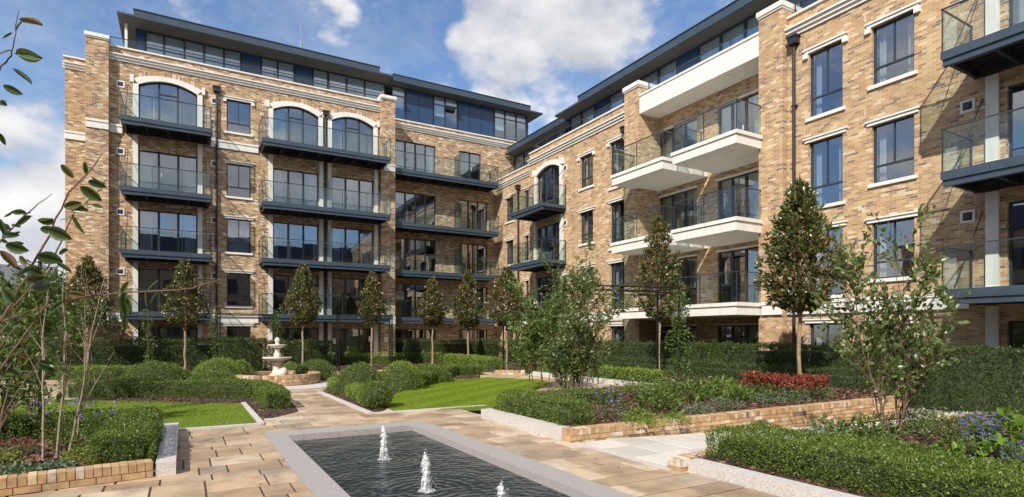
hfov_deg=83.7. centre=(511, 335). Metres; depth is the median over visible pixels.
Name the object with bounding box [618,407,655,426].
leafy perennial
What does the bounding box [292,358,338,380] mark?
box mound
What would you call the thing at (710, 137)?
apartment building
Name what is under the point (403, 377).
box mound
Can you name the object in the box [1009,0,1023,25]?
balcony door
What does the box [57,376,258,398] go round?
box hedge
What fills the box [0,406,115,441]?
box hedge
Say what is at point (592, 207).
window
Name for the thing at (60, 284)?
background tree
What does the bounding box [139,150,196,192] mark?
balcony door
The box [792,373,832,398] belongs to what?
red shrub
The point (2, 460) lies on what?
leafy perennial
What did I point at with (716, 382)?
leafy perennial
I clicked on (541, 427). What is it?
granite kerb
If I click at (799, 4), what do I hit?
penthouse window
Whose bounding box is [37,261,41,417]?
garden post
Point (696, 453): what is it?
brick edging
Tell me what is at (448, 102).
penthouse window
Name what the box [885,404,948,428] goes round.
leafy shrub
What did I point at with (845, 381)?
box hedge
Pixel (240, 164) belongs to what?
window
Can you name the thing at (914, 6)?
window
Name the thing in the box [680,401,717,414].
leafy perennial
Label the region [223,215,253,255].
window
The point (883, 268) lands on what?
window
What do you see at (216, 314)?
climbing plant
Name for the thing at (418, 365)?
bark mulch
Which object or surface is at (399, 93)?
penthouse window
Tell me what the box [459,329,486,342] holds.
balcony door
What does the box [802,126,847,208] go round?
window
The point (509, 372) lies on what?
brick edging
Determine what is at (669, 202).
balcony door
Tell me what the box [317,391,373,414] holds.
granite kerb
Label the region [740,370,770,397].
red shrub
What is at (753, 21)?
penthouse window
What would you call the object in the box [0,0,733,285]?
sky
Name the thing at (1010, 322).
balcony door
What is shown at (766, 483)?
granite kerb
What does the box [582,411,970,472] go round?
side path
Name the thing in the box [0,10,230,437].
overhanging tree
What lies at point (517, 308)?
pergola
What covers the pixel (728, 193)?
balcony door
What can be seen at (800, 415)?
planter wall
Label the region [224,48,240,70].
penthouse window
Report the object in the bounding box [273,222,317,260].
balcony door
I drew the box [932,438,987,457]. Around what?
leafy perennial
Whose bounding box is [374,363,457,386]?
box hedge
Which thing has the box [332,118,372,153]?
arched door
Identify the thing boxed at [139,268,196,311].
balcony door
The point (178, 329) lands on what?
balcony door
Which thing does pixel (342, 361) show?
conical yew
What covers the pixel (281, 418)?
granite kerb
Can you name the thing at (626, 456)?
granite strip
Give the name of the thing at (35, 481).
brick edging
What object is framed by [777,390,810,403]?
leafy perennial
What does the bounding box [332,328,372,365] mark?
balcony door
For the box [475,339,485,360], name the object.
conical yew
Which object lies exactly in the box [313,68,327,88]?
penthouse window
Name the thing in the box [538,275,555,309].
balcony door
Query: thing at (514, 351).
climbing plant
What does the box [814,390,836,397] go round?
leafy perennial
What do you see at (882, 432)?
leafy shrub
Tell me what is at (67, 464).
sedum
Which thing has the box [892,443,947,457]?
leafy perennial
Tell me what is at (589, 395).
box hedge
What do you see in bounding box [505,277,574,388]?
multistem tree
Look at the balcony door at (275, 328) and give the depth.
32.76 m
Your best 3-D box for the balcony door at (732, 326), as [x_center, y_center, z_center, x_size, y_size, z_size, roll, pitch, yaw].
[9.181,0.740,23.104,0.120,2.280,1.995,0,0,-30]
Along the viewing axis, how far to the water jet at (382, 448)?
7.76 m
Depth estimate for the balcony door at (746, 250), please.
23.34 m
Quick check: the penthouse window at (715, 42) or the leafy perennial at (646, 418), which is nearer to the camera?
the leafy perennial at (646, 418)
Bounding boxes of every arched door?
[139,83,196,125]
[273,107,317,144]
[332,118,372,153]
[538,165,557,203]
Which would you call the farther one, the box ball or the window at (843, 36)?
the window at (843, 36)
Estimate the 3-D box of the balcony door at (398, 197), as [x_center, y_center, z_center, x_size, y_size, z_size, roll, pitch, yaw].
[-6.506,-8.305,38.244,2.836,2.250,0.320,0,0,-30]
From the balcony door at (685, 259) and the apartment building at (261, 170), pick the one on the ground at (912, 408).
the apartment building at (261, 170)
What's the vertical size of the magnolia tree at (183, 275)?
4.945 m
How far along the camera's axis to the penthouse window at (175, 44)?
31.29 m
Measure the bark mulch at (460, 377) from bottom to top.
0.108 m
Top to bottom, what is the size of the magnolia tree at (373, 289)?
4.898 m
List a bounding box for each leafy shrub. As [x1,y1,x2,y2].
[0,268,62,419]
[0,270,111,402]
[0,299,41,440]
[806,411,861,438]
[832,410,903,448]
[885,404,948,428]
[899,407,990,441]
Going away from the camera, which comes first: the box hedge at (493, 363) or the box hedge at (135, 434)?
the box hedge at (135, 434)
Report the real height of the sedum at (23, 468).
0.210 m
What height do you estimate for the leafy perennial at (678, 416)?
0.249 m
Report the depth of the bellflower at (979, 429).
6.79 m
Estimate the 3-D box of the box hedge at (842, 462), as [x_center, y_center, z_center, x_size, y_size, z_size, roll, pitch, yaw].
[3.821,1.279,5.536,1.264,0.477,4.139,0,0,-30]
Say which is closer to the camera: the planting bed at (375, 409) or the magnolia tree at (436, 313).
the planting bed at (375, 409)
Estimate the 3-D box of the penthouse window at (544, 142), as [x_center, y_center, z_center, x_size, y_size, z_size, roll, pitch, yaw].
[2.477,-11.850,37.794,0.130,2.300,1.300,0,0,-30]
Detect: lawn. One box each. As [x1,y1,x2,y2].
[0,399,255,427]
[386,378,551,410]
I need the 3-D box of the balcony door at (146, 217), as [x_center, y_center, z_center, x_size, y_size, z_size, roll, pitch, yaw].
[-17.924,-5.275,29.849,2.610,2.250,0.320,0,0,-30]
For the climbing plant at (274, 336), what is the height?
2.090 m
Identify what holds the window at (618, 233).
in the apartment building at (710, 137)
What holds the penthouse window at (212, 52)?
in the apartment building at (261, 170)
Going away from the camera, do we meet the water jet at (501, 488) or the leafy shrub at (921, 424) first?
the water jet at (501, 488)
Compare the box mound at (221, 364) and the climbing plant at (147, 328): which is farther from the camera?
the climbing plant at (147, 328)
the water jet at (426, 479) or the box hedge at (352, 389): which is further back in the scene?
the box hedge at (352, 389)
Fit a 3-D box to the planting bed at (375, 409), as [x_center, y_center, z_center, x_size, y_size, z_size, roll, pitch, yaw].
[-4.037,1.620,19.788,5.850,0.060,16.358,0,0,-3]
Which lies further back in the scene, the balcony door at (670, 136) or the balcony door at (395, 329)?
the balcony door at (395, 329)
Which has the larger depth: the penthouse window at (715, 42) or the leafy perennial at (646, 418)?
the penthouse window at (715, 42)
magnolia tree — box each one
[61,254,116,364]
[157,258,210,369]
[279,263,324,365]
[356,269,389,365]
[416,276,450,363]
[451,270,484,358]
[484,265,527,368]
[631,215,690,369]
[752,175,849,386]
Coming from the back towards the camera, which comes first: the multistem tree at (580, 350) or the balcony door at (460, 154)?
the balcony door at (460, 154)
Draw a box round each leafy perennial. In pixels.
[0,446,26,464]
[59,443,97,463]
[609,377,642,390]
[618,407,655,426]
[628,414,668,426]
[634,381,685,413]
[653,376,686,391]
[659,409,691,422]
[660,374,714,402]
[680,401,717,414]
[694,374,742,397]
[707,394,745,409]
[719,383,758,401]
[750,390,787,403]
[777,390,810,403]
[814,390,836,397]
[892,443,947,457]
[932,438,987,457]
[966,406,1023,428]
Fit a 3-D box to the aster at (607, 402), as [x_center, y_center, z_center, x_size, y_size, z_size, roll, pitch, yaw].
[1.638,1.159,9.729,0.730,0.600,0.726,0,0,-30]
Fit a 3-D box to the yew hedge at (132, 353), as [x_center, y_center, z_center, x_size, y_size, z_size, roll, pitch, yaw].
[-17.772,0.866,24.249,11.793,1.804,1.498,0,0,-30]
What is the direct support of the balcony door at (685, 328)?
in the apartment building at (710, 137)
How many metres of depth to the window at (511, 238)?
39.63 m
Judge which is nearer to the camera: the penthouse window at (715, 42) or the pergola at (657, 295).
the pergola at (657, 295)
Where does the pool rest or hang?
in the paving
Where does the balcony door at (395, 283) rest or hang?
in the apartment building at (261, 170)
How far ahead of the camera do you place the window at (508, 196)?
39.59 m
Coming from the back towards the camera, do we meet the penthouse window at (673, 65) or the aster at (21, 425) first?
the penthouse window at (673, 65)
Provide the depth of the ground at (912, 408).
14.46 m
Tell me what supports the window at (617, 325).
in the apartment building at (710, 137)
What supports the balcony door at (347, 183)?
in the apartment building at (261, 170)
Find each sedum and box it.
[0,460,45,474]
[39,458,77,470]
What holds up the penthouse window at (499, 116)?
in the apartment building at (261, 170)
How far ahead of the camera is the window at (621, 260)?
28.46 m
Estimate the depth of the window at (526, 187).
37.32 m
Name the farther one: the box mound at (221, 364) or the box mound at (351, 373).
the box mound at (221, 364)
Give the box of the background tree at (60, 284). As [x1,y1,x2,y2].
[0,265,122,345]
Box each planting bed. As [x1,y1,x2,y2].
[0,361,540,380]
[325,371,479,411]
[526,369,740,387]
[696,413,1023,496]
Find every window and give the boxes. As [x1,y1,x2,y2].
[146,31,163,54]
[164,35,184,58]
[185,39,203,62]
[204,44,223,67]
[223,95,253,136]
[223,159,253,200]
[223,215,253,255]
[223,269,253,307]
[223,323,253,342]
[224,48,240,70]
[261,56,277,78]
[278,60,293,81]
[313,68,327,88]
[328,72,346,92]
[347,76,364,96]
[365,80,384,98]
[392,85,404,119]
[433,95,444,126]
[445,97,457,129]
[494,108,504,138]
[504,193,513,224]
[504,237,513,266]
[505,111,515,140]
[514,152,522,170]
[516,113,525,141]
[523,147,532,166]
[523,232,529,261]
[523,278,529,299]
[524,187,529,206]
[543,136,553,144]
[554,129,565,139]
[569,112,580,131]
[577,148,594,191]
[577,206,594,246]
[577,263,594,302]
[581,104,594,124]
[606,133,623,190]
[606,196,623,250]
[606,258,623,308]
[608,88,623,110]
[608,323,623,341]
[640,68,657,84]
[658,58,676,83]
[698,34,719,62]
[720,19,744,50]
[745,5,769,37]
[771,0,801,7]
[802,31,847,122]
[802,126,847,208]
[802,318,847,350]
[812,220,847,297]
[864,0,920,90]
[864,105,920,188]
[864,210,918,282]
[865,318,918,351]
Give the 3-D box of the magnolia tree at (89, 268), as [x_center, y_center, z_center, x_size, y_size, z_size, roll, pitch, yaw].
[-17.034,-0.834,23.042,1.919,4.874,1.945,0,0,-30]
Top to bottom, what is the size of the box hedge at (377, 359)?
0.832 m
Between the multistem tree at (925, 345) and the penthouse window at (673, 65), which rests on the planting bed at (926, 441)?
the multistem tree at (925, 345)
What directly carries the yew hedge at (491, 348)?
on the ground at (912, 408)
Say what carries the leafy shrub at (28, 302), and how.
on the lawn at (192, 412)
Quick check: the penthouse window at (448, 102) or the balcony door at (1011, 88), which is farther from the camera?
the penthouse window at (448, 102)
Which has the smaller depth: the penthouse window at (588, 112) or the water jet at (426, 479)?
the water jet at (426, 479)
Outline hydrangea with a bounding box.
[966,402,1023,460]
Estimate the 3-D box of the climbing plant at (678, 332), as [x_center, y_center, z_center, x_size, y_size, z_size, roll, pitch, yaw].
[4.867,0.093,16.580,1.132,2.882,1.032,0,0,-30]
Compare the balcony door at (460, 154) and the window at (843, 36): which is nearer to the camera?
the window at (843, 36)
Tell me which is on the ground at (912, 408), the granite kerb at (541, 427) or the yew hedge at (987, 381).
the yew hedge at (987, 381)
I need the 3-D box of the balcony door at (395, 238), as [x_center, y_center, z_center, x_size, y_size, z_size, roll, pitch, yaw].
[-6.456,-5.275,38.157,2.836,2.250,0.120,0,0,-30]
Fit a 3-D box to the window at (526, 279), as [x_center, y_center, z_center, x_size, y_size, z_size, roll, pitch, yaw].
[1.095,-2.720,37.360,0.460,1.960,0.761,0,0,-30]
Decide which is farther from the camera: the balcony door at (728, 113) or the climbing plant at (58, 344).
the balcony door at (728, 113)
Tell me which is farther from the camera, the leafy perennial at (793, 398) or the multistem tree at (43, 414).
the leafy perennial at (793, 398)
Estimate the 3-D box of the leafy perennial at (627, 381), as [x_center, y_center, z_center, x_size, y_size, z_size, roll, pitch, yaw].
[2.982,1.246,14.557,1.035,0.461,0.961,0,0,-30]
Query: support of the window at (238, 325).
in the apartment building at (261, 170)
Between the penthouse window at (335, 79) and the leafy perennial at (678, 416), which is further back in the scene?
the penthouse window at (335, 79)
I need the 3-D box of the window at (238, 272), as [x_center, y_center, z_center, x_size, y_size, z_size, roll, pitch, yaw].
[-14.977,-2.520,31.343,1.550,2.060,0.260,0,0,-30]
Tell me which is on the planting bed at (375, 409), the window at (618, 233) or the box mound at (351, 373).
the box mound at (351, 373)
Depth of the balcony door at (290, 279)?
32.68 m
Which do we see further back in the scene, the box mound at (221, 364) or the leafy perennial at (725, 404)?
the box mound at (221, 364)
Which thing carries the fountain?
on the fountain surround
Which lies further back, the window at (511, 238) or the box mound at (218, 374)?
the window at (511, 238)
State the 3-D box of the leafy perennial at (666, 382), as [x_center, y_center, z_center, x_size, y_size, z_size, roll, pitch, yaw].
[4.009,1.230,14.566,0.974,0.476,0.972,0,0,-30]
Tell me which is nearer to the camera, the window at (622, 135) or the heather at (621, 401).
the heather at (621, 401)
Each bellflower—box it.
[953,410,1014,459]
[997,440,1023,470]
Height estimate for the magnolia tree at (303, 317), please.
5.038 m
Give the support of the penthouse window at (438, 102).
in the apartment building at (261, 170)
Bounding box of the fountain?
[233,337,320,385]
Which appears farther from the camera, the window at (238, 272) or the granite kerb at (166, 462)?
the window at (238, 272)
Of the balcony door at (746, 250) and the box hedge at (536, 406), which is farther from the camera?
the balcony door at (746, 250)
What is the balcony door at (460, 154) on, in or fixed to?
in the apartment building at (261, 170)
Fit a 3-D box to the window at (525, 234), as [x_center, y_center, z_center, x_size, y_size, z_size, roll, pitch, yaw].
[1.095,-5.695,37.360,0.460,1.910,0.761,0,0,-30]
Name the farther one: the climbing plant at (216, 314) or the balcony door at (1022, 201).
the climbing plant at (216, 314)
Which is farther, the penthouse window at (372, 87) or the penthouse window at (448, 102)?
the penthouse window at (448, 102)
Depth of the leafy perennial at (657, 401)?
10.87 m
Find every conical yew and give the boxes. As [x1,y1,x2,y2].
[333,337,346,365]
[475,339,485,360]
[704,339,724,367]
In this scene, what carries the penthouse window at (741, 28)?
in the apartment building at (710, 137)
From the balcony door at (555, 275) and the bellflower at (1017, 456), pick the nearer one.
the bellflower at (1017, 456)
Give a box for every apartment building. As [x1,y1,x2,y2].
[62,8,542,366]
[495,0,1023,354]
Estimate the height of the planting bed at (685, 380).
0.220 m
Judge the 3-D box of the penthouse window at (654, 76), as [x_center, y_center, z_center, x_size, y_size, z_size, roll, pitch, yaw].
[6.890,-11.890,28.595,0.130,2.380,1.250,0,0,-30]
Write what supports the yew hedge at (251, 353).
on the planting bed at (380, 367)
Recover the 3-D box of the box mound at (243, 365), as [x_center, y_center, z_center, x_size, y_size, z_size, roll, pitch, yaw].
[-9.207,1.186,19.400,0.973,0.868,0.898,0,0,-30]
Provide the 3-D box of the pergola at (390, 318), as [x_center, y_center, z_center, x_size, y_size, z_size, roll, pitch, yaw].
[-6.644,0.349,25.909,2.451,2.501,2.186,0,0,-20]
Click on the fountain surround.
(322, 383)
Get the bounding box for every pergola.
[215,313,277,369]
[336,314,392,372]
[503,307,536,370]
[564,284,679,387]
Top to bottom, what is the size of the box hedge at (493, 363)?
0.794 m
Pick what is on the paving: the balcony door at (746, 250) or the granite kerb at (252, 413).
the granite kerb at (252, 413)
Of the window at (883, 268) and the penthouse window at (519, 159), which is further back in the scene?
the penthouse window at (519, 159)
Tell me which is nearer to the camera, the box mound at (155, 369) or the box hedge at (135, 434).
the box hedge at (135, 434)
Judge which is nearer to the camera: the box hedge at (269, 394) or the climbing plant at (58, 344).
the climbing plant at (58, 344)
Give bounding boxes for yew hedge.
[0,335,243,374]
[218,334,268,371]
[267,337,333,367]
[403,337,502,363]
[501,338,787,370]
[767,340,1023,414]
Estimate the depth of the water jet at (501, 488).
5.36 m
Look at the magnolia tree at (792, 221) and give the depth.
15.16 m
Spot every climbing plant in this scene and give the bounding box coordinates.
[10,259,81,413]
[137,309,157,360]
[208,311,224,361]
[267,310,288,355]
[500,310,529,370]
[550,331,580,389]
[662,289,695,385]
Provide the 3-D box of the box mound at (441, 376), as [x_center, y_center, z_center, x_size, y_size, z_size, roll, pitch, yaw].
[-2.934,1.275,19.492,1.929,0.717,1.777,0,0,-30]
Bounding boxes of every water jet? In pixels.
[377,425,391,459]
[419,449,438,492]
[496,477,508,496]
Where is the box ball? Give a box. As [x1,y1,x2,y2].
[357,379,393,408]
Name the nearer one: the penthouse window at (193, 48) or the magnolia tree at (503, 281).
the magnolia tree at (503, 281)
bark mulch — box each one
[0,434,105,474]
[82,379,295,418]
[188,362,545,373]
[323,369,479,411]
[492,382,886,426]
[535,370,738,384]
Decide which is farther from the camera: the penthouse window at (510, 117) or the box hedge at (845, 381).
the penthouse window at (510, 117)
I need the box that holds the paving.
[0,369,778,496]
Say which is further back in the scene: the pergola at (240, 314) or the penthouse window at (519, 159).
the penthouse window at (519, 159)
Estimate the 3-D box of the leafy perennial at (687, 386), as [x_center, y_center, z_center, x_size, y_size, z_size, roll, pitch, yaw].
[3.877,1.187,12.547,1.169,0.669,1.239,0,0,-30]
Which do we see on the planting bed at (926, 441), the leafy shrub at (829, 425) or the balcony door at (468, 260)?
the leafy shrub at (829, 425)
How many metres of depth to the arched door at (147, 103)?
29.57 m
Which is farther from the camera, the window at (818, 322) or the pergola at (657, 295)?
the window at (818, 322)
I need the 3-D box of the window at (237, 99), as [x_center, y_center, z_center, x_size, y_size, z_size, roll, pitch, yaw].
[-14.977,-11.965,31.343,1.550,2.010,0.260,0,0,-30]
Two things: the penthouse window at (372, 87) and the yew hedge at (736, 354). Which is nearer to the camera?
the yew hedge at (736, 354)
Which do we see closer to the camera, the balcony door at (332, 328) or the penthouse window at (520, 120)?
the balcony door at (332, 328)
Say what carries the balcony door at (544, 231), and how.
in the apartment building at (710, 137)
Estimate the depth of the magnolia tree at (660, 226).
20.51 m
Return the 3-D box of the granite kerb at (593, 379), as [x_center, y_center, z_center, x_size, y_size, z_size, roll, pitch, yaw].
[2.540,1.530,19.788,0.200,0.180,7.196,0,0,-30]
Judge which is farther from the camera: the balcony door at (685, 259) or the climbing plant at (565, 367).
the balcony door at (685, 259)
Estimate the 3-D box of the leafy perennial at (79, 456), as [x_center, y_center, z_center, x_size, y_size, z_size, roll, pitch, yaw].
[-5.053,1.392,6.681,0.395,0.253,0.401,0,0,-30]
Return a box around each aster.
[1,399,48,441]
[35,398,90,445]
[68,401,116,452]
[589,386,627,420]
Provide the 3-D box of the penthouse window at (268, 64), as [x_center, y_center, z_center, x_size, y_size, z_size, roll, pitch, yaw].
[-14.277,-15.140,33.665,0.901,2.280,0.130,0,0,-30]
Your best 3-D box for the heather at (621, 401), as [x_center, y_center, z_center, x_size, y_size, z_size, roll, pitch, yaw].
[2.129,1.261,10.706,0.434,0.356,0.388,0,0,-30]
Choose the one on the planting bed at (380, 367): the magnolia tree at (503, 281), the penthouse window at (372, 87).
the magnolia tree at (503, 281)
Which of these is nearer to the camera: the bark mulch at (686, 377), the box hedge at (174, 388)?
the box hedge at (174, 388)
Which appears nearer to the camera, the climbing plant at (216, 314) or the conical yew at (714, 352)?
the conical yew at (714, 352)
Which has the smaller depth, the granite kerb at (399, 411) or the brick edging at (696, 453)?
the brick edging at (696, 453)
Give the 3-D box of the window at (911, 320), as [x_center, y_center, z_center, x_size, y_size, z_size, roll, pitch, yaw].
[11.513,0.305,17.189,0.460,1.610,1.533,0,0,-30]
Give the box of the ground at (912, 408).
[498,357,953,423]
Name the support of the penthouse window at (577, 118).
in the apartment building at (710, 137)
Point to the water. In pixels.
(352, 466)
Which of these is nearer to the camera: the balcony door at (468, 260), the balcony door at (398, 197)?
the balcony door at (398, 197)
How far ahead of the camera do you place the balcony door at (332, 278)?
34.28 m
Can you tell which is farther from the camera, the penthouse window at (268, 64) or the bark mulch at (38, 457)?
the penthouse window at (268, 64)
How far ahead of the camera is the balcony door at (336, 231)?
34.67 m
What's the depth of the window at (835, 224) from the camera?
18.61 m
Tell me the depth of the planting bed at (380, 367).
27.41 m
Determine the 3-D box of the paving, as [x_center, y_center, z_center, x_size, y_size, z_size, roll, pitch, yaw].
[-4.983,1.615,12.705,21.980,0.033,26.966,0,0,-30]
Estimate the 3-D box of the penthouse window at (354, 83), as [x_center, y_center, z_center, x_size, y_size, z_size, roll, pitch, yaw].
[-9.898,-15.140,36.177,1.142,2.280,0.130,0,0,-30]
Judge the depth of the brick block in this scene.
6.78 m
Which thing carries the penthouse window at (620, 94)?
in the apartment building at (710, 137)
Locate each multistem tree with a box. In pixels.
[6,248,74,459]
[52,241,117,451]
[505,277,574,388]
[535,236,638,394]
[803,203,970,438]
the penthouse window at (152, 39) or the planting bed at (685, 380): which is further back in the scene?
the penthouse window at (152, 39)
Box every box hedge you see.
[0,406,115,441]
[32,363,175,379]
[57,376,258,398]
[85,405,165,465]
[244,377,292,409]
[326,375,368,403]
[329,350,445,364]
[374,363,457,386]
[439,353,503,369]
[454,364,484,374]
[495,388,595,425]
[520,381,663,405]
[535,361,666,383]
[598,355,918,401]
[703,419,1023,496]
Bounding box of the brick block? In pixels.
[667,454,698,471]
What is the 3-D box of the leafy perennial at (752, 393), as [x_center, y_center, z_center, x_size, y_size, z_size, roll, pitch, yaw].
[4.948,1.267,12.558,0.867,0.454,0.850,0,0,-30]
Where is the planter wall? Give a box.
[563,396,901,442]
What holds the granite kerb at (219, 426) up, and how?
on the paving
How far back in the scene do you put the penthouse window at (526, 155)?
40.43 m
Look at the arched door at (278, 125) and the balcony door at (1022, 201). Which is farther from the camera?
the arched door at (278, 125)
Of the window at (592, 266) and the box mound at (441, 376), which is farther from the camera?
the window at (592, 266)
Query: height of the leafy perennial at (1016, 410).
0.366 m
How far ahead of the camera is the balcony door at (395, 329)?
38.03 m
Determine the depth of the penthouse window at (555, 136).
36.82 m
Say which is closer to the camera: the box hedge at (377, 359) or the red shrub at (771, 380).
the red shrub at (771, 380)
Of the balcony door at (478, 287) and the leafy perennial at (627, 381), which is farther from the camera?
the balcony door at (478, 287)
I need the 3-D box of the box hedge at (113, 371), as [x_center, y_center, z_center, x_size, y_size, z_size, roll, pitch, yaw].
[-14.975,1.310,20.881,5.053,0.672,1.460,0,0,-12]
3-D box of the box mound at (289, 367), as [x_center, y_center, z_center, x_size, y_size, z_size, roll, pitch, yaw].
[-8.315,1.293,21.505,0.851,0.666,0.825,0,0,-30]
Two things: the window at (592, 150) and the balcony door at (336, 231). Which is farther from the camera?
the balcony door at (336, 231)
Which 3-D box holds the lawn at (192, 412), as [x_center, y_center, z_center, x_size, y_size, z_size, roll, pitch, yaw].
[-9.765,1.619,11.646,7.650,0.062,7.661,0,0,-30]
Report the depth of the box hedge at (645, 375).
18.37 m
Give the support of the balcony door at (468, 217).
in the apartment building at (261, 170)
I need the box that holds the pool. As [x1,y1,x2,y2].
[263,420,634,496]
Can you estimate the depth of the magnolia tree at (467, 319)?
28.78 m
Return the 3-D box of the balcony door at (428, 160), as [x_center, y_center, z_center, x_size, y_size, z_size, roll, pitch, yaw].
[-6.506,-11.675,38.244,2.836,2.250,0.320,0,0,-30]
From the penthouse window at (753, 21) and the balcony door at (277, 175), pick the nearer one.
the penthouse window at (753, 21)
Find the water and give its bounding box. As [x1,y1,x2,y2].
[294,431,569,496]
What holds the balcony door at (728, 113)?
in the apartment building at (710, 137)
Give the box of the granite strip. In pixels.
[573,442,671,469]
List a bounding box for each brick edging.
[0,458,152,496]
[494,370,524,374]
[684,412,986,455]
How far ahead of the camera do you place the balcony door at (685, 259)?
25.57 m
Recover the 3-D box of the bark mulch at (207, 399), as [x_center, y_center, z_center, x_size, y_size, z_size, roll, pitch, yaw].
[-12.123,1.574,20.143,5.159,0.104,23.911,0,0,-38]
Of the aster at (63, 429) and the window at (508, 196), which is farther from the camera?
the window at (508, 196)
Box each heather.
[0,436,37,456]
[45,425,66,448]
[615,393,634,411]
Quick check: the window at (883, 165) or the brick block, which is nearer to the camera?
the brick block
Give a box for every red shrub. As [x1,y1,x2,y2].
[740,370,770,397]
[757,372,788,397]
[771,374,809,399]
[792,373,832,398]
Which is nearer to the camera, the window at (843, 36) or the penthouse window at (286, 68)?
the window at (843, 36)
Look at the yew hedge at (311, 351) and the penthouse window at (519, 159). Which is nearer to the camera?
the yew hedge at (311, 351)
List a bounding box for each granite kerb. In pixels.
[155,422,177,476]
[162,423,261,430]
[241,402,263,423]
[264,416,303,420]
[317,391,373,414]
[374,405,486,413]
[481,408,567,440]
[530,371,660,389]
[688,458,860,496]
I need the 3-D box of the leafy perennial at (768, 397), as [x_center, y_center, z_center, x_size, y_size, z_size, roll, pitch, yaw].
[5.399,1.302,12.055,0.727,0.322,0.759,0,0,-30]
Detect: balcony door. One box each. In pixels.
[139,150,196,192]
[139,210,196,252]
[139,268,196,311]
[139,327,196,344]
[273,168,317,205]
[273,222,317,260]
[273,275,317,314]
[275,328,317,344]
[332,176,372,211]
[332,227,372,263]
[332,278,366,313]
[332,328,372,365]
[395,140,434,172]
[395,191,434,224]
[395,238,434,271]
[395,283,434,317]
[395,329,434,352]
[459,151,479,179]
[459,200,486,229]
[459,243,486,274]
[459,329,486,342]
[476,287,486,317]
[538,222,558,258]
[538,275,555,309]
[661,118,696,157]
[661,188,696,232]
[661,256,696,304]
[661,326,696,348]
[719,92,758,134]
[719,170,758,219]
[719,247,758,302]
[719,325,758,349]
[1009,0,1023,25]
[1009,82,1023,156]
[1009,200,1023,284]
[1009,321,1023,347]
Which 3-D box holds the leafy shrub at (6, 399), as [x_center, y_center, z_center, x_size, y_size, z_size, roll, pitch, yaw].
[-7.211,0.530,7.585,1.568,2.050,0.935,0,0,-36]
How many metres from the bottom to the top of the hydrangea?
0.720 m
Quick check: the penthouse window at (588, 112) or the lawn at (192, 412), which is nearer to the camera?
the lawn at (192, 412)
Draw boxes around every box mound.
[115,359,193,383]
[189,369,239,383]
[191,356,246,378]
[233,359,254,374]
[283,361,299,370]
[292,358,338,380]
[331,361,383,393]
[378,359,425,390]
[410,362,453,382]
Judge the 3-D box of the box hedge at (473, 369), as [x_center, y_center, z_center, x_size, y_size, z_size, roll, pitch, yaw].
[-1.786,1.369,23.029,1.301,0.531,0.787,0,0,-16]

